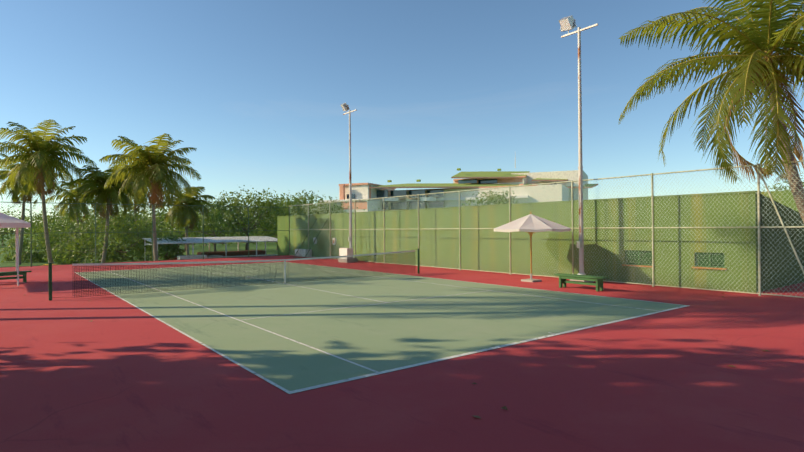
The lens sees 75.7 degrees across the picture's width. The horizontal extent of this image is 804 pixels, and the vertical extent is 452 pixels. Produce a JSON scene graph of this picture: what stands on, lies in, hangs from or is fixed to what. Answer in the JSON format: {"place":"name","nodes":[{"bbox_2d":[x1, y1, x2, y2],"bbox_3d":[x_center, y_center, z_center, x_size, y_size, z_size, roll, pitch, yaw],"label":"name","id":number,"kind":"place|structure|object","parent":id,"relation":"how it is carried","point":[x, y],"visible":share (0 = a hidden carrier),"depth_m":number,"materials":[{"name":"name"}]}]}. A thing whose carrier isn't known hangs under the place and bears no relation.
{"place":"outdoors","nodes":[
{"label":"outdoors","id":0,"kind":"place"},
{"bbox_2d":[0,232,277,267],"bbox_3d":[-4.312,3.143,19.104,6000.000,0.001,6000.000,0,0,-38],"label":"ground","id":1,"kind":"structure","parent":0,"point":[219,247],"depth_m":80.91,"materials":[{"name":"green plant"}]},
{"bbox_2d":[0,205,34,244],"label":"tree line","id":2,"kind":"object","parent":1,"relation":"on","point":[10,228],"depth_m":106.08,"materials":[{"name":"green plant"}]},
{"bbox_2d":[0,237,52,262],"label":"shrub","id":3,"kind":"object","parent":1,"relation":"on","point":[27,255],"depth_m":49.87,"materials":[{"name":"green plant"}]},
{"bbox_2d":[0,154,60,264],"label":"palm","id":4,"kind":"object","parent":1,"relation":"on","point":[14,193],"visible":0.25,"depth_m":46.60,"materials":[{"name":"green plant"}]},
{"bbox_2d":[0,205,69,245],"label":"tree line","id":5,"kind":"object","parent":1,"relation":"on","point":[12,231],"depth_m":109.22,"materials":[{"name":"green plant"}]},
{"bbox_2d":[0,119,96,263],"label":"palm","id":6,"kind":"object","parent":1,"relation":"on","point":[45,151],"visible":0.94,"depth_m":39.26,"materials":[{"name":"green plant"}]},
{"bbox_2d":[0,210,109,244],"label":"tree line","id":7,"kind":"object","parent":1,"relation":"on","point":[28,234],"depth_m":111.72,"materials":[{"name":"green plant"}]},
{"bbox_2d":[28,224,98,263],"bbox_3d":[-30.513,2.079,46.606,5.133,4.588,5.870,0,0,-21],"label":"shrub","id":8,"kind":"object","parent":1,"relation":"on","point":[55,257],"depth_m":45.64,"materials":[{"name":"green plant"}]},
{"bbox_2d":[25,209,105,247],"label":"tree","id":9,"kind":"object","parent":1,"relation":"on","point":[53,223],"depth_m":70.05,"materials":[{"name":"green plant"}]},
{"bbox_2d":[45,181,94,246],"bbox_3d":[-38.545,-0.996,61.075,6.310,9.218,6.035,0,0,-38],"label":"palm","id":10,"kind":"object","parent":1,"relation":"on","point":[67,196],"visible":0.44,"depth_m":60.24,"materials":[{"name":"green plant"}]},
{"bbox_2d":[2,201,163,245],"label":"tree line","id":11,"kind":"object","parent":1,"relation":"on","point":[28,218],"depth_m":93.17,"materials":[{"name":"green plant"}]},
{"bbox_2d":[67,164,139,262],"bbox_3d":[-23.666,-0.847,41.701,5.571,8.566,5.571,0,0,-38],"label":"palm","id":12,"kind":"object","parent":1,"relation":"on","point":[95,182],"visible":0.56,"depth_m":40.98,"materials":[{"name":"green plant"}]},
{"bbox_2d":[40,207,174,244],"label":"tree line","id":13,"kind":"object","parent":1,"relation":"on","point":[109,221],"depth_m":104.04,"materials":[{"name":"green plant"}]},
{"bbox_2d":[51,208,177,263],"bbox_3d":[-24.474,1.414,44.619,9.656,6.071,9.465,0,0,-38],"label":"shrub","id":14,"kind":"object","parent":1,"relation":"on","point":[130,248],"depth_m":43.11,"materials":[{"name":"green plant"}]},
{"bbox_2d":[94,209,170,242],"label":"tree","id":15,"kind":"object","parent":1,"relation":"on","point":[133,221],"depth_m":81.02,"materials":[{"name":"green plant"}]},
{"bbox_2d":[45,255,220,264],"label":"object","id":16,"kind":"object","parent":1,"relation":"on","point":[169,259],"depth_m":42.94,"materials":[{"name":"plastic"}]},
{"bbox_2d":[105,171,165,259],"bbox_3d":[-27.380,-1.367,52.748,6.117,9.731,6.200,0,0,-38],"label":"palm","id":17,"kind":"object","parent":1,"relation":"on","point":[131,199],"visible":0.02,"depth_m":52.43,"materials":[{"name":"green plant"}]},
{"bbox_2d":[99,133,200,259],"bbox_3d":[-17.979,-1.537,36.786,6.360,9.768,6.513,0,0,-3],"label":"palm","id":18,"kind":"object","parent":1,"relation":"on","point":[150,170],"visible":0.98,"depth_m":36.23,"materials":[{"name":"green plant"}]},
{"bbox_2d":[145,232,185,260],"bbox_3d":[-18.699,1.922,41.285,2.782,2.935,3.449,-1,0,29],"label":"shrub","id":19,"kind":"object","parent":1,"relation":"on","point":[165,251],"depth_m":40.92,"materials":[{"name":"green plant"}]},
{"bbox_2d":[140,207,221,250],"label":"tree","id":20,"kind":"object","parent":1,"relation":"on","point":[160,220],"depth_m":70.63,"materials":[{"name":"green plant"}]},
{"bbox_2d":[155,186,214,255],"bbox_3d":[-21.104,-0.298,50.579,5.369,7.438,5.422,-1,0,6],"label":"palm","id":21,"kind":"object","parent":1,"relation":"on","point":[189,199],"visible":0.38,"depth_m":50.05,"materials":[{"name":"green plant"}]},
{"bbox_2d":[128,200,267,246],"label":"tree line","id":22,"kind":"object","parent":1,"relation":"on","point":[199,232],"depth_m":94.33,"materials":[{"name":"green plant"}]},
{"bbox_2d":[143,236,277,260],"bbox_3d":[-15.321,2.135,43.283,10.600,2.380,5.300,0,0,-38],"label":"shelter","id":23,"kind":"object","parent":1,"relation":"on","point":[191,241],"depth_m":43.49,"materials":[{"name":"white paint"}]},
{"bbox_2d":[175,196,249,251],"bbox_3d":[-24.037,-0.262,66.430,9.538,7.527,10.692,0,0,-38],"label":"tree","id":24,"kind":"object","parent":1,"relation":"on","point":[208,234],"visible":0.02,"depth_m":64.88,"materials":[{"name":"green plant"}]},
{"bbox_2d":[180,200,280,244],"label":"tree line","id":25,"kind":"object","parent":1,"relation":"on","point":[238,235],"depth_m":101.88,"materials":[{"name":"green plant"}]},
{"bbox_2d":[196,185,292,249],"bbox_3d":[-15.381,-0.377,52.166,9.551,7.505,9.190,0,0,-38],"label":"tree","id":26,"kind":"object","parent":1,"relation":"on","point":[237,219],"visible":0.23,"depth_m":51.12,"materials":[{"name":"green plant"}]},
{"bbox_2d":[239,188,315,249],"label":"tree","id":27,"kind":"object","parent":1,"relation":"on","point":[283,197],"visible":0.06,"depth_m":73.18,"materials":[{"name":"green plant"}]},
{"bbox_2d":[265,190,343,233],"bbox_3d":[-10.996,-0.402,60.953,9.046,7.545,9.385,0,0,-38],"label":"tree","id":28,"kind":"object","parent":1,"relation":"on","point":[293,202],"visible":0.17,"depth_m":59.08,"materials":[{"name":"green plant"}]},
{"bbox_2d":[319,159,597,212],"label":"hotel building","id":29,"kind":"structure","parent":1,"relation":"on","point":[477,180],"depth_m":149.10,"materials":[{"name":"white concrete"}]},
{"bbox_2d":[764,172,803,190],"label":"tree","id":30,"kind":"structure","parent":1,"relation":"on","point":[779,188],"depth_m":44.47,"materials":[{"name":"green plant"}]},
{"bbox_2d":[286,190,346,213],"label":"tree","id":31,"kind":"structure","parent":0,"point":[315,200],"depth_m":80.25,"materials":[{"name":"green plant"}]},
{"bbox_2d":[76,262,687,393],"bbox_3d":[-4.321,2.139,19.107,10.970,0.001,23.770,0,0,-38],"label":"tennis court","id":32,"kind":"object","parent":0,"point":[384,336],"depth_m":12.04,"materials":[{"name":"green paint"}]},
{"bbox_2d":[75,262,688,393],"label":"court lines","id":33,"kind":"object","parent":32,"relation":"on","point":[339,381],"visible":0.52,"depth_m":9.31,"materials":[{"name":"paint"}]},
{"bbox_2d":[0,255,803,451],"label":"court pavement","id":34,"kind":"structure","parent":0,"point":[117,374],"depth_m":6.58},
{"bbox_2d":[0,213,30,285],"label":"shade canopy","id":35,"kind":"object","parent":34,"relation":"on","point":[7,221],"visible":1,"depth_m":19.22,"materials":[{"name":"fabric"}]},
{"bbox_2d":[0,270,31,282],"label":"bench","id":36,"kind":"object","parent":34,"relation":"on","point":[23,273],"visible":1,"depth_m":20.27,"materials":[{"name":"paint"}]},
{"bbox_2d":[0,202,289,267],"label":"fence","id":37,"kind":"object","parent":34,"relation":"on","point":[152,236],"visible":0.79,"depth_m":32.84,"materials":[{"name":"grey"}]},
{"bbox_2d":[48,249,419,300],"bbox_3d":[-4.718,1.596,18.995,13.660,1.100,0.351,0,0,-35],"label":"tennis net","id":38,"kind":"object","parent":34,"relation":"on","point":[347,264],"visible":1,"depth_m":17.88,"materials":[{"name":"fabric"}]},
{"bbox_2d":[295,249,311,256],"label":"air con units","id":39,"kind":"object","parent":34,"relation":"on","point":[301,254],"depth_m":37.50,"materials":[{"name":"white paint"}]},
{"bbox_2d":[293,218,327,258],"bbox_3d":[-6.283,0.844,35.559,1.890,2.790,1.640,0,0,-38],"label":"rebound net frame","id":40,"kind":"object","parent":34,"relation":"on","point":[310,238],"visible":0.19,"depth_m":35.53,"materials":[{"name":"paint"}]},
{"bbox_2d":[338,103,357,262],"bbox_3d":[-3.247,-2.706,31.243,0.900,9.767,1.500,0,0,-38],"label":"floodlight pole","id":41,"kind":"object","parent":34,"relation":"on","point":[349,250],"visible":0.83,"depth_m":31.28,"materials":[{"name":"metal"}]},
{"bbox_2d":[13,258,776,417],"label":"fallen leaves","id":42,"kind":"object","parent":34,"relation":"on","point":[504,407],"visible":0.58,"depth_m":7.39,"materials":[{"name":"brown plant"}]},
{"bbox_2d":[494,211,570,281],"bbox_3d":[4.816,0.755,19.301,2.689,2.620,2.689,0,0,-38],"label":"umbrella","id":43,"kind":"object","parent":34,"relation":"on","point":[530,223],"visible":1,"depth_m":18.62,"materials":[{"name":"fabric"}]},
{"bbox_2d":[289,160,803,297],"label":"fence","id":44,"kind":"object","parent":34,"relation":"on","point":[758,192],"visible":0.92,"depth_m":18.26,"materials":[{"name":"metal"}]},
{"bbox_2d":[559,15,597,281],"bbox_3d":[6.492,-2.885,18.866,0.648,9.867,1.500,0,0,-38],"label":"floodlight pole","id":45,"kind":"object","parent":34,"relation":"on","point":[567,23],"visible":0.88,"depth_m":18.83,"materials":[{"name":"metal"}]},
{"bbox_2d":[554,273,607,291],"bbox_3d":[5.784,1.823,16.752,0.360,0.450,1.750,0,0,-38],"label":"bench","id":46,"kind":"object","parent":34,"relation":"on","point":[563,277],"visible":1,"depth_m":16.63,"materials":[{"name":"paint"}]},
{"bbox_2d":[618,0,803,222],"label":"palm","id":47,"kind":"object","parent":34,"relation":"on","point":[758,59],"visible":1,"depth_m":15.12,"materials":[{"name":"green plant"}]},
{"bbox_2d":[0,0,803,231],"label":"sky","id":48,"kind":"structure","parent":0,"point":[436,88],"materials":[{"name":"blue"}]},
{"bbox_2d":[462,190,518,205],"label":"tree","id":49,"kind":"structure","parent":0,"point":[495,198],"depth_m":93.67,"materials":[{"name":"green plant"}]},
{"bbox_2d":[277,190,803,292],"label":"windscreen","id":50,"kind":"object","parent":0,"point":[781,249],"depth_m":19.48,"materials":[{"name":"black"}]},
{"bbox_2d":[313,237,335,244],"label":"wall service boxes","id":51,"kind":"object","parent":50,"relation":"attached to","point":[334,241],"depth_m":35.10,"materials":[{"name":"white paint"}]},
{"bbox_2d":[622,250,726,269],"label":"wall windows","id":52,"kind":"structure","parent":50,"relation":"attached to","point":[709,264],"depth_m":16.88,"materials":[{"name":"paint"}]}
]}

